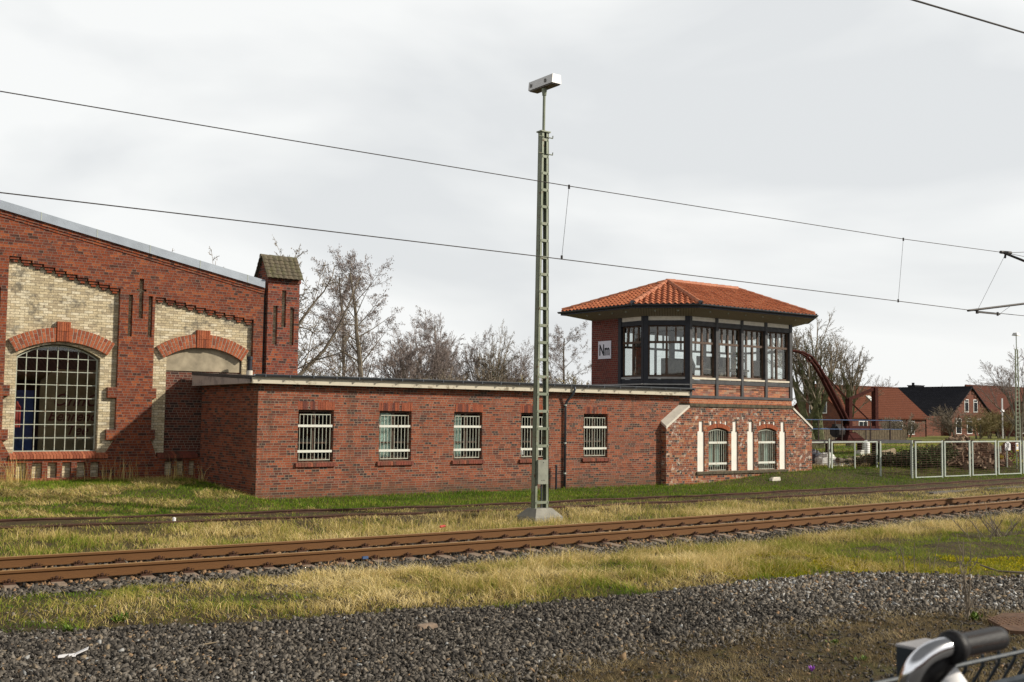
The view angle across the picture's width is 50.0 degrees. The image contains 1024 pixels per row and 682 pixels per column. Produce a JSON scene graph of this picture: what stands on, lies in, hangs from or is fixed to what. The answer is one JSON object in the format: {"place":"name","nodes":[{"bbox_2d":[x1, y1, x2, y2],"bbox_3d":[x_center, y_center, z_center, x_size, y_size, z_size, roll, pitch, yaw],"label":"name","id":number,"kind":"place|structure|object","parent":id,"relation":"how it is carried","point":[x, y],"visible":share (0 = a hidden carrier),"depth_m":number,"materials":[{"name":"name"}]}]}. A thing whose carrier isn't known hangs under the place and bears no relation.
{"place":"outdoors","nodes":[
{"label":"outdoors","id":0,"kind":"place"},
{"bbox_2d":[0,434,1023,681],"bbox_3d":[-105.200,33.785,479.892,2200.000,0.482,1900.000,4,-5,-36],"label":"ground","id":1,"kind":"structure","parent":0,"point":[884,550],"depth_m":19.17,"materials":[{"name":"soil"}]},
{"bbox_2d":[0,457,206,483],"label":"dead stalks","id":2,"kind":"object","parent":1,"relation":"on","point":[20,478],"visible":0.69,"depth_m":31.06,"materials":[{"name":"brown plant"}]},
{"bbox_2d":[108,611,130,622],"bbox_3d":[-4.403,3.100,12.353,0.242,0.109,0.274,4,-5,-42],"label":"weed","id":3,"kind":"object","parent":1,"relation":"on","point":[120,617],"visible":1,"depth_m":12.34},
{"bbox_2d":[0,200,303,481],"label":"factory hall","id":4,"kind":"structure","parent":1,"relation":"on","point":[144,331],"depth_m":32.52,"materials":[{"name":"brick"}]},
{"bbox_2d":[15,401,20,426],"bbox_3d":[-14.499,2.142,32.086,0.240,0.760,0.240,4,-5,-36],"label":"fire extinguisher","id":5,"kind":"object","parent":4,"relation":"attached to","point":[17,412],"visible":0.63,"depth_m":32.01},
{"bbox_2d":[14,390,33,450],"bbox_3d":[-14.730,2.812,32.684,0.800,2.700,0.100,4,-5,-36],"label":"blue banner","id":6,"kind":"object","parent":4,"relation":"hanging from","point":[28,419],"visible":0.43,"depth_m":32.78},
{"bbox_2d":[17,371,52,380],"bbox_3d":[-14.617,1.132,35.215,4.900,0.300,0.120,4,-5,-36],"label":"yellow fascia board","id":7,"kind":"object","parent":4,"relation":"attached to","point":[30,375],"depth_m":34.72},
{"bbox_2d":[13,345,97,451],"bbox_3d":[-13.078,1.651,31.475,2.250,3.050,0.045,4,-5,-36],"label":"window","id":8,"kind":"structure","parent":4,"relation":"in","point":[58,346],"depth_m":31.49,"materials":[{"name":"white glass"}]},
{"bbox_2d":[37,369,95,449],"bbox_3d":[-13.299,2.398,33.349,2.050,3.050,0.063,4,-5,-36],"label":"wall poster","id":9,"kind":"object","parent":4,"relation":"attached to","point":[61,405],"depth_m":33.22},
{"bbox_2d":[172,237,368,375],"bbox_3d":[-9.894,0.482,45.512,9.691,10.149,7.516,4,-5,-36],"label":"bare tree","id":10,"kind":"object","parent":1,"relation":"on","point":[306,367],"visible":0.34,"depth_m":47.38,"materials":[{"name":"brown plant"}]},
{"bbox_2d":[298,341,345,375],"bbox_3d":[-10.565,2.756,54.256,5.298,6.759,10.006,2,-4,-14],"label":"bare tree","id":11,"kind":"object","parent":1,"relation":"on","point":[319,371],"visible":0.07,"depth_m":56.33,"materials":[{"name":"brown plant"}]},
{"bbox_2d":[298,251,386,377],"bbox_3d":[-8.789,0.838,57.930,5.933,11.047,5.752,4,-5,-36],"label":"bare tree","id":12,"kind":"object","parent":1,"relation":"on","point":[341,312],"visible":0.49,"depth_m":57.68,"materials":[{"name":"brown plant"}]},
{"bbox_2d":[299,246,404,376],"bbox_3d":[-8.293,0.567,55.560,4.896,11.294,6.077,0,-4,10],"label":"bare tree","id":13,"kind":"object","parent":1,"relation":"on","point":[358,360],"visible":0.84,"depth_m":55.95,"materials":[{"name":"brown plant"}]},
{"bbox_2d":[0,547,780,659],"bbox_3d":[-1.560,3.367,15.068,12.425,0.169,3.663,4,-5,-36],"label":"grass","id":14,"kind":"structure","parent":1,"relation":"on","point":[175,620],"depth_m":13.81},
{"bbox_2d":[388,328,430,378],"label":"bare tree","id":15,"kind":"object","parent":1,"relation":"on","point":[422,340],"visible":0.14,"depth_m":73.32,"materials":[{"name":"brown plant"}]},
{"bbox_2d":[370,336,458,378],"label":"bare tree","id":16,"kind":"object","parent":1,"relation":"on","point":[400,362],"visible":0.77,"depth_m":69.11,"materials":[{"name":"brown plant"}]},
{"bbox_2d":[371,313,463,379],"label":"bare tree","id":17,"kind":"object","parent":1,"relation":"on","point":[437,353],"visible":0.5,"depth_m":72.75,"materials":[{"name":"brown plant"}]},
{"bbox_2d":[411,305,465,379],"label":"bare tree","id":18,"kind":"object","parent":1,"relation":"on","point":[429,330],"visible":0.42,"depth_m":75.85,"materials":[{"name":"brown plant"}]},
{"bbox_2d":[417,332,460,378],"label":"bare tree","id":19,"kind":"object","parent":1,"relation":"on","point":[453,374],"visible":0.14,"depth_m":78.20,"materials":[{"name":"plant"}]},
{"bbox_2d":[192,372,695,499],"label":"annex building","id":20,"kind":"structure","parent":1,"relation":"on","point":[276,436],"depth_m":33.38,"materials":[{"name":"brick"}]},
{"bbox_2d":[246,356,252,374],"bbox_3d":[-8.193,0.812,34.256,0.195,0.660,0.200,4,-5,-36],"label":"flue pipe","id":21,"kind":"object","parent":20,"relation":"on","point":[249,371],"visible":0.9,"depth_m":34.19,"materials":[{"name":"metal"}]},
{"bbox_2d":[295,401,335,466],"bbox_3d":[-5.622,2.650,31.282,1.242,1.850,0.286,4,-5,-36],"label":"window","id":22,"kind":"structure","parent":20,"relation":"in","point":[323,406],"depth_m":31.31,"materials":[{"name":"white glass"}]},
{"bbox_2d":[379,413,393,456],"bbox_3d":[-3.777,2.804,32.850,0.550,1.400,0.060,4,-5,-36],"label":"curtain","id":23,"kind":"object","parent":20,"relation":"hanging from","point":[384,435],"visible":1,"depth_m":32.83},
{"bbox_2d":[377,403,413,465],"bbox_3d":[-3.521,2.780,32.820,1.237,1.850,0.286,4,-5,-36],"label":"window","id":24,"kind":"structure","parent":20,"relation":"in","point":[387,406],"depth_m":32.83,"materials":[{"name":"white glass"}]},
{"bbox_2d":[453,414,460,455],"bbox_3d":[-1.742,2.930,34.339,0.300,1.400,0.060,4,-5,-36],"label":"curtain","id":25,"kind":"object","parent":20,"relation":"hanging from","point":[457,421],"visible":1,"depth_m":34.35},
{"bbox_2d":[452,404,484,463],"bbox_3d":[-1.414,2.911,34.364,1.197,1.850,0.284,4,-5,-36],"label":"window","id":26,"kind":"structure","parent":20,"relation":"in","point":[460,408],"depth_m":34.38,"materials":[{"name":"white glass"}]},
{"bbox_2d":[519,405,549,462],"bbox_3d":[0.688,3.041,35.901,1.222,1.850,0.286,4,-5,-36],"label":"window","id":27,"kind":"structure","parent":20,"relation":"in","point":[525,409],"depth_m":35.80,"materials":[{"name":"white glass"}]},
{"bbox_2d":[582,407,609,461],"bbox_3d":[2.813,3.173,37.457,1.207,1.850,0.285,4,-5,-36],"label":"window","id":28,"kind":"structure","parent":20,"relation":"in","point":[589,409],"depth_m":37.50,"materials":[{"name":"white glass"}]},
{"bbox_2d":[428,334,467,379],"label":"bare tree","id":29,"kind":"object","parent":1,"relation":"on","point":[454,369],"visible":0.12,"depth_m":81.19,"materials":[{"name":"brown plant"}]},
{"bbox_2d":[458,324,505,381],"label":"bare tree","id":30,"kind":"object","parent":1,"relation":"on","point":[470,362],"visible":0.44,"depth_m":79.51,"materials":[{"name":"plant"}]},
{"bbox_2d":[454,319,520,381],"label":"bare tree","id":31,"kind":"object","parent":1,"relation":"on","point":[500,371],"visible":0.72,"depth_m":79.51,"materials":[{"name":"brown plant"}]},
{"bbox_2d":[0,570,1023,681],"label":"gravel","id":32,"kind":"structure","parent":1,"relation":"on","point":[834,592],"depth_m":11.83,"materials":[{"name":"gravel"}]},
{"bbox_2d":[417,622,437,630],"bbox_3d":[-0.954,3.200,12.280,0.250,0.070,0.120,4,-5,-36],"label":"flat stone","id":33,"kind":"object","parent":32,"relation":"on","point":[432,625],"visible":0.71,"depth_m":12.26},
{"bbox_2d":[0,510,1023,632],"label":"dry grass","id":34,"kind":"structure","parent":1,"relation":"on","point":[727,551],"depth_m":16.01,"materials":[{"name":"plant"}]},
{"bbox_2d":[0,461,1023,518],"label":"green grass","id":35,"kind":"structure","parent":1,"relation":"on","point":[364,503],"depth_m":29.98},
{"bbox_2d":[0,498,1023,597],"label":"ballast","id":36,"kind":"structure","parent":1,"relation":"on","point":[40,587],"depth_m":17.60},
{"bbox_2d":[0,492,1023,589],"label":"railway track","id":37,"kind":"structure","parent":36,"relation":"on","point":[194,559],"depth_m":19.40,"materials":[{"name":"metal"}]},
{"bbox_2d":[0,477,1023,528],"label":"railway track","id":38,"kind":"structure","parent":1,"relation":"on","point":[416,507],"depth_m":26.95,"materials":[{"name":"rusty steel"},{"name":"wood"},{"name":"gravel"}]},
{"bbox_2d":[469,366,557,382],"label":"bare bush","id":39,"kind":"object","parent":1,"relation":"on","point":[478,375],"visible":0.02,"depth_m":75.25,"materials":[{"name":"brown plant"}]},
{"bbox_2d":[494,347,533,382],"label":"bare tree","id":40,"kind":"object","parent":1,"relation":"on","point":[512,373],"visible":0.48,"depth_m":86.67,"materials":[{"name":"brown plant"}]},
{"bbox_2d":[510,338,533,382],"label":"bare tree","id":41,"kind":"object","parent":1,"relation":"on","point":[523,357],"visible":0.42,"depth_m":87.84,"materials":[{"name":"plant"}]},
{"bbox_2d":[517,73,562,522],"bbox_3d":[0.690,-0.993,25.723,0.800,10.510,0.920,4,-5,-36],"label":"lamp mast","id":42,"kind":"object","parent":1,"relation":"on","point":[540,468],"visible":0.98,"depth_m":25.64,"materials":[{"name":"grey metal"}]},
{"bbox_2d":[518,371,586,384],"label":"bare bush","id":43,"kind":"object","parent":1,"relation":"on","point":[574,379],"visible":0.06,"depth_m":77.14,"materials":[{"name":"brown plant"}]},
{"bbox_2d":[539,321,591,384],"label":"bare tree","id":44,"kind":"object","parent":1,"relation":"on","point":[561,351],"visible":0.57,"depth_m":81.31,"materials":[{"name":"brown plant"}]},
{"bbox_2d":[557,279,818,485],"bbox_3d":[7.527,1.657,43.177,10.012,7.968,6.085,4,-5,-36],"label":"signal box","id":45,"kind":"object","parent":1,"relation":"on","point":[740,414],"visible":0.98,"depth_m":41.27,"materials":[{"name":"brick"}]},
{"bbox_2d":[598,341,610,358],"bbox_3d":[3.543,0.341,41.868,0.057,0.680,0.730,4,-5,-36],"label":"name sign","id":46,"kind":"object","parent":45,"relation":"attached to","point":[604,349],"visible":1,"depth_m":41.85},
{"bbox_2d":[621,326,640,378],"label":"window","id":47,"kind":"structure","parent":45,"relation":"in","point":[633,376],"depth_m":40.79,"materials":[{"name":"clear glass"}]},
{"bbox_2d":[625,332,637,379],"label":"window","id":48,"kind":"structure","parent":45,"relation":"in","point":[628,347],"depth_m":43.72,"materials":[{"name":"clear glass"}]},
{"bbox_2d":[650,333,670,374],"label":"window","id":49,"kind":"structure","parent":45,"relation":"in","point":[655,349],"depth_m":44.40,"materials":[{"name":"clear glass"}]},
{"bbox_2d":[648,325,684,378],"bbox_3d":[5.655,0.400,40.118,1.329,1.965,0.150,0,-4,9],"label":"window","id":50,"kind":"structure","parent":45,"relation":"in","point":[666,376],"depth_m":40.12,"materials":[{"name":"clear glass"}]},
{"bbox_2d":[661,358,682,374],"bbox_3d":[6.569,1.312,44.397,1.100,1.200,0.410,4,-5,-36],"label":"cabinet","id":51,"kind":"object","parent":45,"relation":"in","point":[673,363],"visible":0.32,"depth_m":44.13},
{"bbox_2d":[674,335,699,357],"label":"window","id":52,"kind":"structure","parent":45,"relation":"in","point":[675,350],"depth_m":45.24,"materials":[{"name":"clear glass"}]},
{"bbox_2d":[692,325,715,379],"bbox_3d":[7.020,0.436,40.414,1.240,1.965,0.150,4,-5,-36],"label":"window","id":53,"kind":"structure","parent":45,"relation":"in","point":[701,342],"depth_m":40.46,"materials":[{"name":"clear glass"}]},
{"bbox_2d":[675,356,748,381],"bbox_3d":[7.777,1.207,42.501,3.600,1.180,0.500,4,-5,-36],"label":"control desk","id":54,"kind":"object","parent":45,"relation":"on","point":[679,370],"visible":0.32,"depth_m":42.19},
{"bbox_2d":[700,356,729,380],"bbox_3d":[8.468,1.349,45.698,1.300,1.350,0.460,4,-5,-36],"label":"cabinet","id":55,"kind":"object","parent":45,"relation":"on","point":[709,365],"visible":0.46,"depth_m":45.31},
{"bbox_2d":[715,430,718,465],"bbox_3d":[7.630,3.957,40.893,0.300,1.430,0.030,4,-5,-36],"label":"curtain","id":56,"kind":"object","parent":45,"relation":"hanging from","point":[716,452],"visible":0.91,"depth_m":40.89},
{"bbox_2d":[709,428,726,470],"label":"lower window","id":57,"kind":"structure","parent":45,"relation":"in","point":[711,441],"depth_m":40.70,"materials":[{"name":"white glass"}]},
{"bbox_2d":[706,338,732,376],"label":"window","id":58,"kind":"structure","parent":45,"relation":"in","point":[709,352],"depth_m":46.85,"materials":[{"name":"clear glass"}]},
{"bbox_2d":[719,328,740,380],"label":"window","id":59,"kind":"structure","parent":45,"relation":"in","point":[727,378],"depth_m":41.26,"materials":[{"name":"clear glass"}]},
{"bbox_2d":[734,338,756,376],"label":"window","id":60,"kind":"structure","parent":45,"relation":"in","point":[745,353],"depth_m":46.58,"materials":[{"name":"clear glass"}]},
{"bbox_2d":[744,330,764,381],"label":"window","id":61,"kind":"structure","parent":45,"relation":"in","point":[751,346],"depth_m":42.08,"materials":[{"name":"brown glass"}]},
{"bbox_2d":[753,360,761,382],"bbox_3d":[10.188,1.414,45.250,0.450,1.200,0.510,4,-5,-36],"label":"cabinet","id":62,"kind":"object","parent":45,"relation":"on","point":[756,368],"visible":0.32,"depth_m":45.06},
{"bbox_2d":[762,430,767,464],"bbox_3d":[9.782,4.091,42.468,0.320,1.430,0.030,4,-5,-36],"label":"curtain","id":63,"kind":"object","parent":45,"relation":"hanging from","point":[765,452],"visible":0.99,"depth_m":42.48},
{"bbox_2d":[758,428,775,468],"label":"lower window","id":64,"kind":"structure","parent":45,"relation":"in","point":[762,462],"depth_m":42.30,"materials":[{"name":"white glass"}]},
{"bbox_2d":[760,337,782,382],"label":"window","id":65,"kind":"structure","parent":45,"relation":"in","point":[771,351],"depth_m":45.37,"materials":[{"name":"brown glass"}]},
{"bbox_2d":[768,332,789,382],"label":"window","id":66,"kind":"structure","parent":45,"relation":"in","point":[776,380],"depth_m":42.91,"materials":[{"name":"brown glass"}]},
{"bbox_2d":[431,605,1023,681],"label":"soil clods","id":67,"kind":"object","parent":1,"relation":"on","point":[785,656],"visible":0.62,"depth_m":11.02,"materials":[{"name":"soil"}]},
{"bbox_2d":[750,311,857,448],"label":"bare tree","id":68,"kind":"object","parent":1,"relation":"on","point":[800,395],"visible":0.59,"depth_m":87.07,"materials":[{"name":"brown plant"}]},
{"bbox_2d":[797,336,837,439],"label":"ivy","id":69,"kind":"object","parent":68,"relation":"attached to","point":[814,380],"visible":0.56,"depth_m":87.02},
{"bbox_2d":[815,452,836,465],"bbox_3d":[13.591,5.139,47.644,1.224,0.676,1.099,4,-5,-36],"label":"tarpaulin","id":70,"kind":"object","parent":1,"relation":"on","point":[821,458],"visible":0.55,"depth_m":47.25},
{"bbox_2d":[651,551,1023,580],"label":"moss","id":71,"kind":"object","parent":1,"relation":"on","point":[952,557],"visible":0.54,"depth_m":17.99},
{"bbox_2d":[802,332,881,446],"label":"bare tree","id":72,"kind":"object","parent":1,"relation":"on","point":[853,381],"visible":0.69,"depth_m":95.00,"materials":[{"name":"brown plant"}]},
{"bbox_2d":[831,441,877,468],"bbox_3d":[14.151,4.833,45.296,3.058,1.380,0.040,4,-5,-36],"label":"fence","id":73,"kind":"object","parent":1,"relation":"on","point":[849,442],"visible":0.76,"depth_m":45.27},
{"bbox_2d":[794,385,929,436],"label":"brick house","id":74,"kind":"structure","parent":1,"relation":"on","point":[895,402],"depth_m":159.20,"materials":[{"name":"red brick"}]},
{"bbox_2d":[805,419,921,452],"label":"crane platform","id":75,"kind":"structure","parent":1,"relation":"on","point":[873,445],"depth_m":75.88,"materials":[{"name":"brown metal"}]},
{"bbox_2d":[768,350,879,439],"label":"loading crane","id":76,"kind":"object","parent":75,"relation":"on","point":[846,416],"visible":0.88,"depth_m":76.23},
{"bbox_2d":[823,429,906,439],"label":"picket fence","id":77,"kind":"object","parent":1,"relation":"on","point":[895,434],"visible":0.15,"depth_m":127.87,"materials":[{"name":"brown wood"}]},
{"bbox_2d":[843,454,886,465],"bbox_3d":[15.479,5.225,47.764,2.589,0.676,1.583,4,-5,-36],"label":"bush","id":78,"kind":"object","parent":1,"relation":"on","point":[861,460],"visible":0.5,"depth_m":47.41,"materials":[{"name":"green plant"}]},
{"bbox_2d":[879,440,910,475],"bbox_3d":[15.395,4.718,43.981,2.127,1.460,0.050,4,-5,-36],"label":"fence","id":79,"kind":"object","parent":1,"relation":"on","point":[893,441],"visible":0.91,"depth_m":43.90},
{"bbox_2d":[879,416,911,429],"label":"shrub","id":80,"kind":"object","parent":1,"relation":"on","point":[883,425],"visible":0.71,"depth_m":142.73,"materials":[{"name":"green plant"}]},
{"bbox_2d":[868,449,929,467],"bbox_3d":[16.712,5.060,46.990,3.193,0.912,1.853,4,-5,-36],"label":"bush","id":81,"kind":"object","parent":1,"relation":"on","point":[895,459],"visible":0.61,"depth_m":46.42,"materials":[{"name":"green plant"}]},
{"bbox_2d":[885,412,927,437],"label":"shrub","id":82,"kind":"object","parent":1,"relation":"on","point":[908,428],"visible":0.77,"depth_m":146.79,"materials":[{"name":"brown plant"}]},
{"bbox_2d":[914,441,942,477],"bbox_3d":[16.569,4.701,43.602,1.873,1.430,0.040,4,-5,-36],"label":"fence","id":83,"kind":"object","parent":1,"relation":"on","point":[925,442],"visible":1,"depth_m":43.54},
{"bbox_2d":[902,442,960,469],"bbox_3d":[17.933,4.920,47.179,2.670,1.315,1.972,4,-5,-36],"label":"bush","id":84,"kind":"object","parent":1,"relation":"on","point":[932,456],"visible":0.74,"depth_m":46.75,"materials":[{"name":"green plant"}]},
{"bbox_2d":[898,383,991,435],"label":"brick house","id":85,"kind":"structure","parent":1,"relation":"on","point":[925,400],"depth_m":179.24,"materials":[{"name":"red brick"}]},
{"bbox_2d":[922,405,976,436],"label":"shrub","id":86,"kind":"object","parent":1,"relation":"on","point":[946,423],"visible":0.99,"depth_m":149.80,"materials":[{"name":"brown plant"}]},
{"bbox_2d":[926,489,976,493],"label":"concrete slab","id":87,"kind":"structure","parent":1,"relation":"on","point":[942,492],"depth_m":36.53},
{"bbox_2d":[944,441,970,476],"bbox_3d":[18.169,4.800,44.774,1.843,1.430,0.040,4,-5,-36],"label":"fence","id":88,"kind":"object","parent":1,"relation":"on","point":[945,454],"visible":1,"depth_m":44.70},
{"bbox_2d":[934,434,997,470],"bbox_3d":[20.133,5.089,49.311,3.866,1.814,2.830,4,-5,-36],"label":"rubble pile","id":89,"kind":"object","parent":1,"relation":"on","point":[978,456],"visible":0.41,"depth_m":48.50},
{"bbox_2d":[953,536,984,620],"bbox_3d":[5.488,2.870,13.261,0.408,1.059,0.483,4,-5,-36],"label":"sapling","id":90,"kind":"object","parent":1,"relation":"on","point":[967,601],"visible":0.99,"depth_m":13.29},
{"bbox_2d":[955,414,1002,438],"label":"shrub","id":91,"kind":"object","parent":1,"relation":"on","point":[983,428],"visible":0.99,"depth_m":145.44,"materials":[{"name":"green plant"}]},
{"bbox_2d":[971,441,996,475],"bbox_3d":[19.769,4.899,45.945,1.802,1.430,0.040,4,-5,-36],"label":"fence","id":92,"kind":"object","parent":1,"relation":"on","point":[986,451],"visible":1,"depth_m":46.00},
{"bbox_2d":[960,408,1008,438],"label":"shrub","id":93,"kind":"object","parent":1,"relation":"on","point":[985,414],"visible":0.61,"depth_m":151.55,"materials":[{"name":"brown plant"}]},
{"bbox_2d":[946,503,1023,537],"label":"sapling","id":94,"kind":"object","parent":1,"relation":"on","point":[996,529],"visible":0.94,"depth_m":22.85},
{"bbox_2d":[959,440,1013,466],"bbox_3d":[21.798,5.256,50.902,3.817,1.322,2.257,4,-5,-36],"label":"rubble pile","id":95,"kind":"object","parent":1,"relation":"on","point":[990,447],"visible":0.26,"depth_m":50.44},
{"bbox_2d":[965,384,1022,433],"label":"brick house","id":96,"kind":"structure","parent":1,"relation":"on","point":[991,407],"depth_m":211.34,"materials":[{"name":"red brick"}]},
{"bbox_2d":[966,348,1023,441],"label":"bare tree","id":97,"kind":"object","parent":1,"relation":"on","point":[1010,390],"visible":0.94,"depth_m":131.69,"materials":[{"name":"brown plant"}]},
{"bbox_2d":[972,409,1021,437],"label":"shrub","id":98,"kind":"object","parent":1,"relation":"on","point":[997,431],"visible":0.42,"depth_m":156.02,"materials":[{"name":"brown plant"}]},
{"bbox_2d":[987,613,1023,634],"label":"rusty cover","id":99,"kind":"object","parent":1,"relation":"on","point":[1005,621],"visible":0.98,"depth_m":12.92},
{"bbox_2d":[997,441,1020,474],"bbox_3d":[21.361,4.998,47.110,1.807,1.430,0.040,4,-5,-36],"label":"fence","id":100,"kind":"object","parent":1,"relation":"on","point":[1016,463],"visible":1,"depth_m":47.06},
{"bbox_2d":[996,401,1023,436],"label":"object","id":101,"kind":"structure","parent":1,"relation":"on","point":[1008,429],"depth_m":180.48,"materials":[{"name":"plant"}]},
{"bbox_2d":[1001,440,1022,464],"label":"rubble pile","id":102,"kind":"object","parent":1,"relation":"on","point":[1013,447],"visible":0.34,"depth_m":52.11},
{"bbox_2d":[1012,333,1020,440],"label":"lamp mast","id":103,"kind":"object","parent":1,"relation":"on","point":[1016,335],"visible":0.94,"depth_m":116.04,"materials":[{"name":"grey metal"}]},
{"bbox_2d":[0,479,1023,556],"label":"dry grass","id":104,"kind":"structure","parent":0,"point":[218,530],"depth_m":23.02,"materials":[{"name":"plant"}]},
{"bbox_2d":[0,0,1023,405],"label":"sky","id":105,"kind":"structure","parent":0,"point":[904,119],"materials":[{"name":"white"}]},
{"bbox_2d":[454,606,1023,681],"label":"sparse grass","id":106,"kind":"structure","parent":0,"point":[841,649],"depth_m":11.03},
{"bbox_2d":[812,440,1021,467],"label":"field grass","id":107,"kind":"structure","parent":0,"point":[847,450],"depth_m":84.63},
{"bbox_2d":[911,0,1023,33],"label":"feeder cable","id":108,"kind":"object","parent":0,"point":[945,9],"visible":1,"depth_m":16.51,"materials":[{"name":"metal"}]},
{"bbox_2d":[967,251,1023,315],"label":"catenary bracket","id":109,"kind":"object","parent":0,"point":[1007,253],"visible":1,"depth_m":30.27,"materials":[{"name":"metal"}]},
{"bbox_2d":[0,91,1023,315],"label":"overhead line","id":110,"kind":"object","parent":109,"relation":"hanging from","point":[569,186],"visible":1,"depth_m":19.81,"materials":[{"name":"metal"}]},
{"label":"platform","id":111,"kind":"structure","parent":0,"visible":0},
{"bbox_2d":[870,638,1023,681],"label":"rod mat fence","id":112,"kind":"object","parent":111,"relation":"on","point":[904,650],"visible":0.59,"depth_m":1.80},
{"bbox_2d":[898,627,1009,681],"bbox_3d":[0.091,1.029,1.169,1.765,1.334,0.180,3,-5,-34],"label":"bicycle","id":113,"kind":"object","parent":111,"relation":"on","point":[941,656],"visible":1,"depth_m":1.45,"materials":[{"name":"silver metal"}]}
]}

